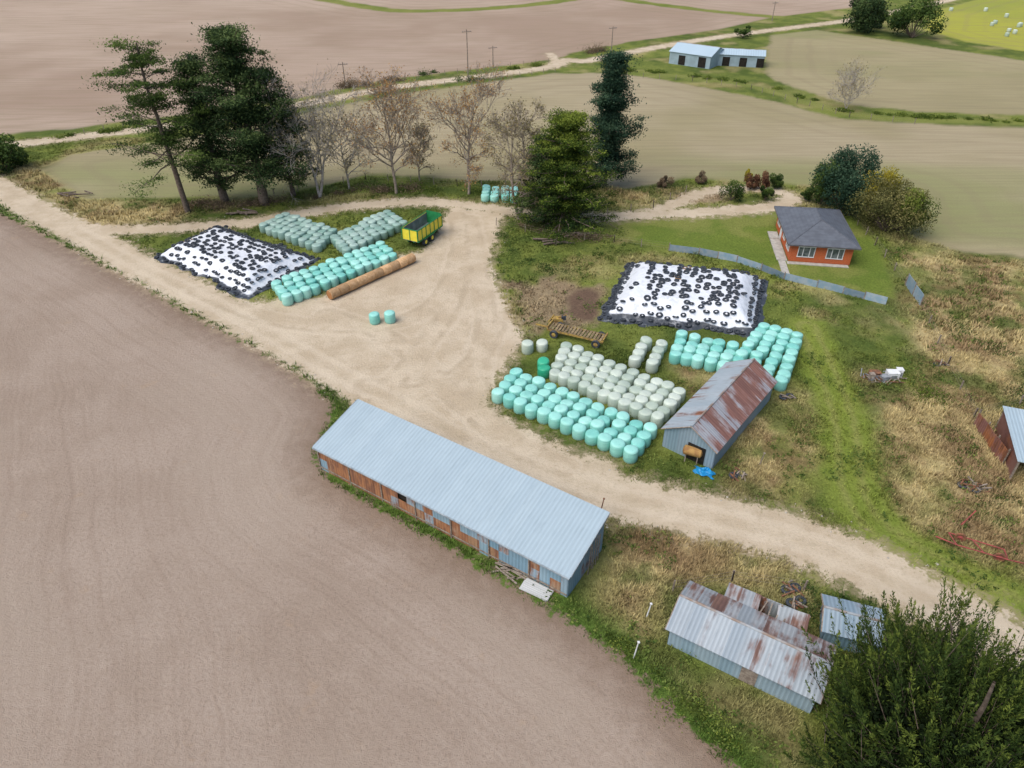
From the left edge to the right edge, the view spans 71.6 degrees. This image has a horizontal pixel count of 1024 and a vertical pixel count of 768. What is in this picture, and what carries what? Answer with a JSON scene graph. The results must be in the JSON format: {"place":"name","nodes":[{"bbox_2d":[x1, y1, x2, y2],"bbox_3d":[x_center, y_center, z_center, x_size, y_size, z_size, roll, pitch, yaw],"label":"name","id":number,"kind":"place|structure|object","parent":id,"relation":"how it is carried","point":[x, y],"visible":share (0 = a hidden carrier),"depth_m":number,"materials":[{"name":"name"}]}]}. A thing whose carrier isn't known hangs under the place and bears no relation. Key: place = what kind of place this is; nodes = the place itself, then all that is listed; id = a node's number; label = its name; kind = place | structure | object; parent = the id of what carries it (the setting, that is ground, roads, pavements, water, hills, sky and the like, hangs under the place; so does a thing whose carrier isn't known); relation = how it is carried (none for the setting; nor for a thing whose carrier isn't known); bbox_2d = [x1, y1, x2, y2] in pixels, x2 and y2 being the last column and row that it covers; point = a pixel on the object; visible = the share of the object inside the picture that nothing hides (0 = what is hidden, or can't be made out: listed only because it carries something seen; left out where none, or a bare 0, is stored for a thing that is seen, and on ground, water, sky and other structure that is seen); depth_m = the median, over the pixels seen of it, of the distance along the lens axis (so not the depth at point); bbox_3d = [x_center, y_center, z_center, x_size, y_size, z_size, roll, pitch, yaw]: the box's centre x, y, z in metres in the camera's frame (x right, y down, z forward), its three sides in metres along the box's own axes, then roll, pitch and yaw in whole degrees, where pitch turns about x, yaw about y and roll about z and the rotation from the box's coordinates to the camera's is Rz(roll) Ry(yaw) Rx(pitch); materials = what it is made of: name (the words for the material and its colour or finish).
{"place":"outdoors","nodes":[
{"label":"outdoors","id":0,"kind":"place"},
{"bbox_2d":[0,215,768,767],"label":"ploughed field","id":1,"kind":"structure","parent":0,"point":[202,565],"depth_m":49.14,"materials":[{"name":"soil"}]},
{"bbox_2d":[492,561,531,583],"bbox_3d":[0.056,13.479,50.852,2.988,0.320,1.493,20,41,25],"label":"timber pile","id":2,"kind":"object","parent":1,"relation":"on","point":[509,568],"visible":0.96,"depth_m":50.83,"materials":[{"name":"wood"}]},
{"bbox_2d":[519,578,553,601],"bbox_3d":[1.720,14.372,49.708,2.246,0.285,1.092,18,40,23],"label":"corrugated sheet stack","id":3,"kind":"object","parent":1,"relation":"on","point":[535,589],"visible":1,"depth_m":49.61,"materials":[{"name":"metal"}]},
{"bbox_2d":[0,0,1023,767],"bbox_3d":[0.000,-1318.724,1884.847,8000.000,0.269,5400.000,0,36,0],"label":"ground","id":4,"kind":"structure","parent":0,"point":[962,66],"depth_m":134.50,"materials":[{"name":"plant"}]},
{"bbox_2d":[0,132,28,174],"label":"shrub","id":5,"kind":"object","parent":4,"relation":"on","point":[9,153],"visible":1,"depth_m":117.00,"materials":[{"name":"green plant"}]},
{"bbox_2d":[48,111,225,138],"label":"roadside bushes","id":6,"kind":"object","parent":4,"relation":"on","point":[108,130],"visible":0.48,"depth_m":135.94,"materials":[{"name":"green plant"}]},
{"bbox_2d":[79,35,221,212],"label":"pine tree","id":7,"kind":"object","parent":4,"relation":"on","point":[138,60],"visible":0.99,"depth_m":95.01,"materials":[{"name":"green plant"}]},
{"bbox_2d":[155,50,273,201],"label":"macrocarpa tree","id":8,"kind":"object","parent":4,"relation":"on","point":[184,67],"visible":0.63,"depth_m":100.02,"materials":[{"name":"green plant"}]},
{"bbox_2d":[177,21,314,205],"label":"macrocarpa tree","id":9,"kind":"object","parent":4,"relation":"on","point":[227,67],"visible":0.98,"depth_m":96.68,"materials":[{"name":"green plant"}]},
{"bbox_2d":[250,61,324,196],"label":"macrocarpa tree","id":10,"kind":"object","parent":4,"relation":"on","point":[297,154],"visible":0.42,"depth_m":102.28,"materials":[{"name":"green plant"}]},
{"bbox_2d":[252,109,324,207],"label":"bare tree","id":11,"kind":"object","parent":4,"relation":"on","point":[277,137],"visible":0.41,"depth_m":102.79,"materials":[{"name":"brown plant"}]},
{"bbox_2d":[259,212,337,252],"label":"wrapped bale stack","id":12,"kind":"object","parent":4,"relation":"on","point":[302,232],"visible":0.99,"depth_m":96.65,"materials":[{"name":"plastic"}]},
{"bbox_2d":[180,177,424,212],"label":"undergrowth","id":13,"kind":"object","parent":4,"relation":"on","point":[383,189],"visible":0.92,"depth_m":107.27,"materials":[{"name":"green leaves"},{"name":"grass"}]},
{"bbox_2d":[253,62,398,196],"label":"bare tree","id":14,"kind":"object","parent":4,"relation":"on","point":[319,162],"visible":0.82,"depth_m":104.38,"materials":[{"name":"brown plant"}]},
{"bbox_2d":[271,241,396,305],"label":"wrapped bale stack","id":15,"kind":"object","parent":4,"relation":"on","point":[302,284],"visible":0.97,"depth_m":86.76,"materials":[{"name":"plastic"}]},
{"bbox_2d":[291,102,393,188],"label":"bare tree","id":16,"kind":"object","parent":4,"relation":"on","point":[354,150],"visible":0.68,"depth_m":107.75,"materials":[{"name":"brown plant"}]},
{"bbox_2d":[330,210,407,254],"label":"wrapped bale stack","id":17,"kind":"object","parent":4,"relation":"on","point":[375,228],"visible":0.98,"depth_m":96.48,"materials":[{"name":"plastic"}]},
{"bbox_2d":[333,74,406,88],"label":"roadside bushes","id":18,"kind":"object","parent":4,"relation":"on","point":[342,85],"visible":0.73,"depth_m":164.54,"materials":[{"name":"brown plant"}]},
{"bbox_2d":[332,65,440,193],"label":"autumn tree","id":19,"kind":"object","parent":4,"relation":"on","point":[388,88],"visible":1,"depth_m":103.62,"materials":[{"name":"brown plant"}]},
{"bbox_2d":[399,117,438,180],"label":"autumn tree","id":20,"kind":"object","parent":4,"relation":"on","point":[422,144],"visible":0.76,"depth_m":111.60,"materials":[{"name":"brown plant"}]},
{"bbox_2d":[312,399,609,596],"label":"long corrugated shed","id":21,"kind":"structure","parent":4,"relation":"on","point":[545,534],"depth_m":53.38,"materials":[{"name":"metal"}]},
{"bbox_2d":[398,184,527,196],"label":"undergrowth","id":22,"kind":"object","parent":4,"relation":"on","point":[432,189],"visible":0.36,"depth_m":111.00,"materials":[{"name":"green plant"}]},
{"bbox_2d":[415,60,515,194],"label":"autumn tree","id":23,"kind":"object","parent":4,"relation":"on","point":[458,114],"visible":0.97,"depth_m":104.78,"materials":[{"name":"brown plant"}]},
{"bbox_2d":[481,184,517,202],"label":"wrapped bale stack","id":24,"kind":"object","parent":4,"relation":"on","point":[486,196],"visible":0.61,"depth_m":107.59,"materials":[{"name":"plastic"}]},
{"bbox_2d":[0,137,1023,352],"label":"grass","id":25,"kind":"structure","parent":4,"relation":"on","point":[121,212],"depth_m":91.65,"materials":[{"name":"plant"}]},
{"bbox_2d":[480,94,548,218],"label":"autumn tree","id":26,"kind":"object","parent":4,"relation":"on","point":[514,128],"visible":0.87,"depth_m":96.94,"materials":[{"name":"brown plant"}]},
{"bbox_2d":[521,339,533,354],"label":"wrapped bale","id":27,"kind":"object","parent":4,"relation":"on","point":[527,346],"visible":1,"depth_m":73.53},
{"bbox_2d":[37,179,1023,767],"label":"weeds","id":28,"kind":"object","parent":4,"relation":"on","point":[643,537],"visible":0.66,"depth_m":64.04,"materials":[{"name":"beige plant"}]},
{"bbox_2d":[494,230,572,275],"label":"undergrowth","id":29,"kind":"object","parent":4,"relation":"on","point":[544,266],"visible":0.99,"depth_m":90.85,"materials":[{"name":"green plant"}]},
{"bbox_2d":[536,339,547,352],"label":"wrapped bale","id":30,"kind":"object","parent":4,"relation":"on","point":[541,345],"visible":1,"depth_m":73.93},
{"bbox_2d":[537,364,550,378],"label":"wrapped bale","id":31,"kind":"object","parent":4,"relation":"on","point":[543,370],"visible":0.91,"depth_m":70.03},
{"bbox_2d":[511,133,581,230],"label":"cypress tree","id":32,"kind":"object","parent":4,"relation":"on","point":[527,201],"visible":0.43,"depth_m":97.03,"materials":[{"name":"green plant"}]},
{"bbox_2d":[533,238,574,244],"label":"log pile","id":33,"kind":"object","parent":4,"relation":"on","point":[543,240],"visible":0.84,"depth_m":95.57,"materials":[{"name":"brown wood"}]},
{"bbox_2d":[492,106,628,246],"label":"cypress tree","id":34,"kind":"object","parent":4,"relation":"on","point":[570,149],"visible":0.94,"depth_m":94.24,"materials":[{"name":"green plant"}]},
{"bbox_2d":[515,220,612,244],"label":"undergrowth","id":35,"kind":"object","parent":4,"relation":"on","point":[598,239],"visible":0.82,"depth_m":97.25,"materials":[{"name":"green plant"}]},
{"bbox_2d":[536,315,607,348],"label":"old flatbed trailer","id":36,"kind":"object","parent":4,"relation":"on","point":[557,323],"visible":1,"depth_m":76.08,"materials":[{"name":"paint"}]},
{"bbox_2d":[491,367,657,463],"bbox_3d":[5.263,2.526,65.217,15.998,1.421,5.145,23,42,28],"label":"wrapped bale stack","id":37,"kind":"object","parent":4,"relation":"on","point":[553,406],"visible":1,"depth_m":64.15,"materials":[{"name":"plastic"}]},
{"bbox_2d":[582,40,609,54],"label":"roadside bushes","id":38,"kind":"object","parent":4,"relation":"on","point":[595,49],"visible":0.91,"depth_m":194.58,"materials":[{"name":"brown plant"}]},
{"bbox_2d":[581,47,651,188],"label":"pine tree","id":39,"kind":"object","parent":4,"relation":"on","point":[613,86],"visible":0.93,"depth_m":105.23,"materials":[{"name":"green plant"}]},
{"bbox_2d":[549,342,685,428],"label":"wrapped bale stack","id":40,"kind":"object","parent":4,"relation":"on","point":[642,397],"visible":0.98,"depth_m":67.79,"materials":[{"name":"plastic"}]},
{"bbox_2d":[262,348,1023,767],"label":"grass","id":41,"kind":"structure","parent":4,"relation":"on","point":[900,414],"depth_m":57.17,"materials":[{"name":"plant"}]},
{"bbox_2d":[628,336,667,373],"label":"wrapped bale stack","id":42,"kind":"object","parent":4,"relation":"on","point":[643,346],"visible":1,"depth_m":72.25,"materials":[{"name":"plastic"}]},
{"bbox_2d":[657,175,674,186],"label":"garden shrub","id":43,"kind":"object","parent":4,"relation":"on","point":[665,180],"visible":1,"depth_m":111.81,"materials":[{"name":"brown plant"}]},
{"bbox_2d":[597,625,752,760],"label":"weeds","id":44,"kind":"object","parent":4,"relation":"on","point":[611,637],"visible":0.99,"depth_m":42.76,"materials":[{"name":"green plant"}]},
{"bbox_2d":[597,260,768,336],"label":"silage pile","id":45,"kind":"object","parent":4,"relation":"on","point":[647,293],"visible":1,"depth_m":79.99,"materials":[{"name":"plastic"}]},
{"bbox_2d":[623,67,747,83],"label":"roadside bushes","id":46,"kind":"object","parent":4,"relation":"on","point":[656,71],"visible":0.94,"depth_m":171.76,"materials":[{"name":"green plant"}]},
{"bbox_2d":[683,445,702,464],"bbox_3d":[15.285,5.982,60.257,1.640,1.534,0.840,14,38,18],"label":"rusty fuel tank","id":47,"kind":"object","parent":4,"relation":"on","point":[689,450],"visible":0.99,"depth_m":59.75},
{"bbox_2d":[669,42,724,68],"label":"farm shed","id":48,"kind":"structure","parent":4,"relation":"on","point":[695,55],"depth_m":180.38,"materials":[{"name":"white paint"}]},
{"bbox_2d":[668,330,738,371],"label":"wrapped bale stack","id":49,"kind":"object","parent":4,"relation":"on","point":[693,352],"visible":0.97,"depth_m":72.36,"materials":[{"name":"plastic"}]},
{"bbox_2d":[692,465,715,478],"bbox_3d":[16.082,7.249,59.376,1.896,0.370,1.188,14,38,18],"label":"blue tarpaulin","id":50,"kind":"object","parent":4,"relation":"on","point":[704,471],"visible":1,"depth_m":59.27,"materials":[{"name":"plastic"}]},
{"bbox_2d":[661,358,777,468],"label":"corrugated barn","id":51,"kind":"structure","parent":4,"relation":"on","point":[720,409],"depth_m":61.97,"materials":[{"name":"white paint"}]},
{"bbox_2d":[686,442,705,465],"bbox_3d":[15.552,5.916,60.164,1.600,1.800,0.050,25,43,30],"label":"door","id":52,"kind":"structure","parent":51,"relation":"in","point":[700,461],"depth_m":60.03,"materials":[{"name":"black paint"}]},
{"bbox_2d":[718,179,745,201],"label":"garden shrub","id":53,"kind":"object","parent":4,"relation":"on","point":[738,189],"visible":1,"depth_m":106.68,"materials":[{"name":"green plant"}]},
{"bbox_2d":[672,570,807,590],"bbox_3d":[15.837,13.813,49.806,9.292,1.204,0.945,0,36,0],"label":"post and wire fence","id":54,"kind":"object","parent":4,"relation":"on","point":[804,587],"visible":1,"depth_m":49.61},
{"bbox_2d":[718,48,765,67],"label":"farm shed","id":55,"kind":"structure","parent":4,"relation":"on","point":[738,57],"depth_m":180.15,"materials":[{"name":"white paint"}]},
{"bbox_2d":[733,25,752,37],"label":"shrub","id":56,"kind":"object","parent":4,"relation":"on","point":[746,31],"visible":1,"depth_m":209.80,"materials":[{"name":"green plant"}]},
{"bbox_2d":[665,580,837,713],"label":"corrugated shed","id":57,"kind":"structure","parent":4,"relation":"on","point":[764,652],"depth_m":44.24,"materials":[{"name":"white paint"}]},
{"bbox_2d":[738,667,757,686],"bbox_3d":[14.557,17.884,43.691,1.000,1.700,0.050,20,40,25],"label":"door","id":58,"kind":"structure","parent":57,"relation":"in","point":[747,676],"depth_m":43.77,"materials":[{"name":"white paint"}]},
{"bbox_2d":[732,322,802,391],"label":"wrapped bale stack","id":59,"kind":"object","parent":4,"relation":"on","point":[761,341],"visible":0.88,"depth_m":72.73,"materials":[{"name":"plastic"}]},
{"bbox_2d":[724,582,810,631],"bbox_3d":[16.649,15.526,47.108,5.413,1.700,2.170,18,40,23],"label":"lean to shed","id":60,"kind":"object","parent":4,"relation":"on","point":[780,612],"visible":0.45,"depth_m":47.28,"materials":[{"name":"metal"}]},
{"bbox_2d":[627,72,916,123],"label":"post and wire fence","id":61,"kind":"object","parent":4,"relation":"on","point":[780,94],"visible":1,"depth_m":154.90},
{"bbox_2d":[669,243,887,304],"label":"panel fence","id":62,"kind":"object","parent":4,"relation":"on","point":[866,295],"visible":1,"depth_m":87.25,"materials":[{"name":"grey corrugated iron"}]},
{"bbox_2d":[780,580,804,596],"bbox_3d":[19.505,14.279,49.674,1.692,0.881,1.347,0,36,0],"label":"scrap heap","id":63,"kind":"object","parent":4,"relation":"on","point":[790,589],"visible":1,"depth_m":49.60,"materials":[{"name":"metal"}]},
{"bbox_2d":[784,595,806,608],"bbox_3d":[19.583,15.018,48.726,1.532,0.686,1.227,-6,36,-8],"label":"scrap heap","id":64,"kind":"object","parent":4,"relation":"on","point":[793,604],"visible":0.98,"depth_m":48.66,"materials":[{"name":"metal"}]},
{"bbox_2d":[767,231,848,273],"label":"path and steps","id":65,"kind":"structure","parent":4,"relation":"on","point":[778,250],"depth_m":91.65,"materials":[{"name":"concrete"}]},
{"bbox_2d":[804,159,839,204],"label":"evergreen tree","id":66,"kind":"object","parent":4,"relation":"on","point":[809,193],"visible":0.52,"depth_m":104.38,"materials":[{"name":"green plant"}]},
{"bbox_2d":[794,580,855,633],"bbox_3d":[21.653,15.081,48.208,5.366,1.061,5.113,0,36,0],"label":"bramble patch","id":67,"kind":"object","parent":4,"relation":"on","point":[845,596],"visible":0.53,"depth_m":48.93,"materials":[{"name":"green plant"}]},
{"bbox_2d":[808,143,882,216],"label":"evergreen tree","id":68,"kind":"object","parent":4,"relation":"on","point":[847,171],"visible":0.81,"depth_m":101.24,"materials":[{"name":"green plant"}]},
{"bbox_2d":[819,593,884,652],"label":"iron shed","id":69,"kind":"structure","parent":4,"relation":"on","point":[830,606],"depth_m":45.78,"materials":[{"name":"metal"}]},
{"bbox_2d":[828,58,883,107],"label":"bare tree","id":70,"kind":"object","parent":4,"relation":"on","point":[853,74],"visible":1,"depth_m":145.83,"materials":[{"name":"brown plant"}]},
{"bbox_2d":[841,0,891,33],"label":"evergreen tree","id":71,"kind":"object","parent":4,"relation":"on","point":[863,15],"visible":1,"depth_m":213.77,"materials":[{"name":"green plant"}]},
{"bbox_2d":[855,164,903,219],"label":"autumn broadleaf tree","id":72,"kind":"object","parent":4,"relation":"on","point":[888,173],"visible":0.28,"depth_m":99.27,"materials":[{"name":"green plant"}]},
{"bbox_2d":[860,367,906,384],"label":"scrap heap","id":73,"kind":"object","parent":4,"relation":"on","point":[892,374],"visible":0.99,"depth_m":70.03,"materials":[{"name":"white paint"}]},
{"bbox_2d":[844,171,937,238],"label":"autumn broadleaf tree","id":74,"kind":"object","parent":4,"relation":"on","point":[883,196],"visible":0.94,"depth_m":96.25,"materials":[{"name":"green plant"}]},
{"bbox_2d":[771,86,1023,122],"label":"roadside bushes","id":75,"kind":"object","parent":4,"relation":"on","point":[938,116],"visible":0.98,"depth_m":144.31,"materials":[{"name":"green plant"}]},
{"bbox_2d":[782,568,1023,767],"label":"cypress tree","id":76,"kind":"object","parent":4,"relation":"on","point":[957,703],"visible":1,"depth_m":34.89,"materials":[{"name":"green plant"}]},
{"bbox_2d":[880,187,941,232],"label":"evergreen tree","id":77,"kind":"object","parent":4,"relation":"on","point":[919,203],"visible":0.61,"depth_m":94.59,"materials":[{"name":"green plant"}]},
{"bbox_2d":[905,273,923,304],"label":"panel fence","id":78,"kind":"object","parent":4,"relation":"on","point":[914,289],"visible":1,"depth_m":83.78,"materials":[{"name":"metal"}]},
{"bbox_2d":[884,0,948,37],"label":"evergreen tree","id":79,"kind":"object","parent":4,"relation":"on","point":[901,19],"visible":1,"depth_m":207.31,"materials":[{"name":"green plant"}]},
{"bbox_2d":[903,376,963,409],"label":"bramble patch","id":80,"kind":"object","parent":4,"relation":"on","point":[929,390],"visible":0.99,"depth_m":67.55,"materials":[{"name":"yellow plant"}]},
{"bbox_2d":[920,297,977,416],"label":"post and wire fence","id":81,"kind":"object","parent":4,"relation":"on","point":[949,354],"visible":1,"depth_m":71.98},
{"bbox_2d":[936,510,1023,563],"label":"hay rake","id":82,"kind":"object","parent":4,"relation":"on","point":[999,557],"visible":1,"depth_m":52.55,"materials":[{"name":"red paint"}]},
{"bbox_2d":[970,482,991,493],"bbox_3d":[37.919,8.331,57.698,1.748,0.599,1.277,0,36,0],"label":"scrap heap","id":83,"kind":"object","parent":4,"relation":"on","point":[982,486],"visible":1,"depth_m":57.52,"materials":[{"name":"wood"}]},
{"bbox_2d":[940,417,1023,533],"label":"bramble patch","id":84,"kind":"object","parent":4,"relation":"on","point":[1000,520],"visible":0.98,"depth_m":56.89,"materials":[{"name":"beige plant"}]},
{"bbox_2d":[941,318,1023,407],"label":"bramble patch","id":85,"kind":"object","parent":4,"relation":"on","point":[969,329],"visible":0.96,"depth_m":73.74,"materials":[{"name":"beige plant"}]},
{"bbox_2d":[949,7,1022,36],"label":"distant bales","id":86,"kind":"object","parent":4,"relation":"on","point":[1019,25],"visible":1,"depth_m":225.75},
{"bbox_2d":[973,409,1010,463],"bbox_3d":[41.781,4.583,62.003,0.176,1.804,5.500,3,36,4],"label":"red iron fence","id":87,"kind":"object","parent":4,"relation":"on","point":[993,440],"visible":1,"depth_m":61.70,"materials":[{"name":"metal"}]},
{"bbox_2d":[995,406,1023,478],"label":"open iron shed","id":88,"kind":"structure","parent":4,"relation":"on","point":[1009,429],"depth_m":60.58,"materials":[{"name":"metal"}]},
{"bbox_2d":[0,0,1023,669],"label":"gravel road","id":89,"kind":"structure","parent":0,"point":[438,354],"depth_m":75.06,"materials":[{"name":"gravel"}]},
{"bbox_2d":[154,225,320,299],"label":"silage pile","id":90,"kind":"object","parent":89,"relation":"on","point":[236,264],"visible":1,"depth_m":89.40,"materials":[{"name":"plastic"}]},
{"bbox_2d":[326,253,415,299],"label":"hay bale row","id":91,"kind":"object","parent":89,"relation":"on","point":[363,279],"visible":1,"depth_m":86.23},
{"bbox_2d":[369,311,379,324],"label":"wrapped bale","id":92,"kind":"object","parent":89,"relation":"on","point":[374,317],"visible":1,"depth_m":78.39},
{"bbox_2d":[384,310,395,323],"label":"wrapped bale","id":93,"kind":"object","parent":89,"relation":"on","point":[389,317],"visible":1,"depth_m":78.57},
{"bbox_2d":[401,210,442,245],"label":"silage trailer","id":94,"kind":"object","parent":89,"relation":"on","point":[424,226],"visible":1,"depth_m":95.53,"materials":[{"name":"yellow paint"}]},
{"bbox_2d":[744,173,760,188],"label":"garden shrub","id":95,"kind":"object","parent":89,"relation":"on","point":[753,183],"visible":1,"depth_m":110.93,"materials":[{"name":"brown plant"}]},
{"bbox_2d":[756,170,770,191],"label":"garden shrub","id":96,"kind":"object","parent":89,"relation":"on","point":[765,182],"visible":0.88,"depth_m":110.32,"materials":[{"name":"brown plant"}]},
{"bbox_2d":[760,185,774,199],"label":"garden shrub","id":97,"kind":"object","parent":89,"relation":"on","point":[766,192],"visible":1,"depth_m":107.08,"materials":[{"name":"green plant"}]},
{"bbox_2d":[769,173,783,187],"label":"garden shrub","id":98,"kind":"object","parent":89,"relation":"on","point":[776,180],"visible":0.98,"depth_m":111.12,"materials":[{"name":"green plant"}]},
{"bbox_2d":[73,197,967,595],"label":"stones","id":99,"kind":"object","parent":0,"point":[483,395],"visible":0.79,"depth_m":78.23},
{"bbox_2d":[776,218,853,264],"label":"walls","id":100,"kind":"structure","parent":0,"point":[819,255],"depth_m":90.69,"materials":[{"name":"orange brick"}]},
{"bbox_2d":[777,220,845,259],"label":"windows","id":101,"kind":"structure","parent":100,"relation":"attached to","point":[831,253],"depth_m":90.25,"materials":[{"name":"white paint"}]},
{"bbox_2d":[775,206,860,248],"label":"roof","id":102,"kind":"structure","parent":100,"relation":"on","point":[811,226],"depth_m":91.61,"materials":[{"name":"grey tile"}]},
{"bbox_2d":[774,206,861,249],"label":"gutters","id":103,"kind":"object","parent":102,"relation":"attached to","point":[816,246],"visible":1,"depth_m":89.36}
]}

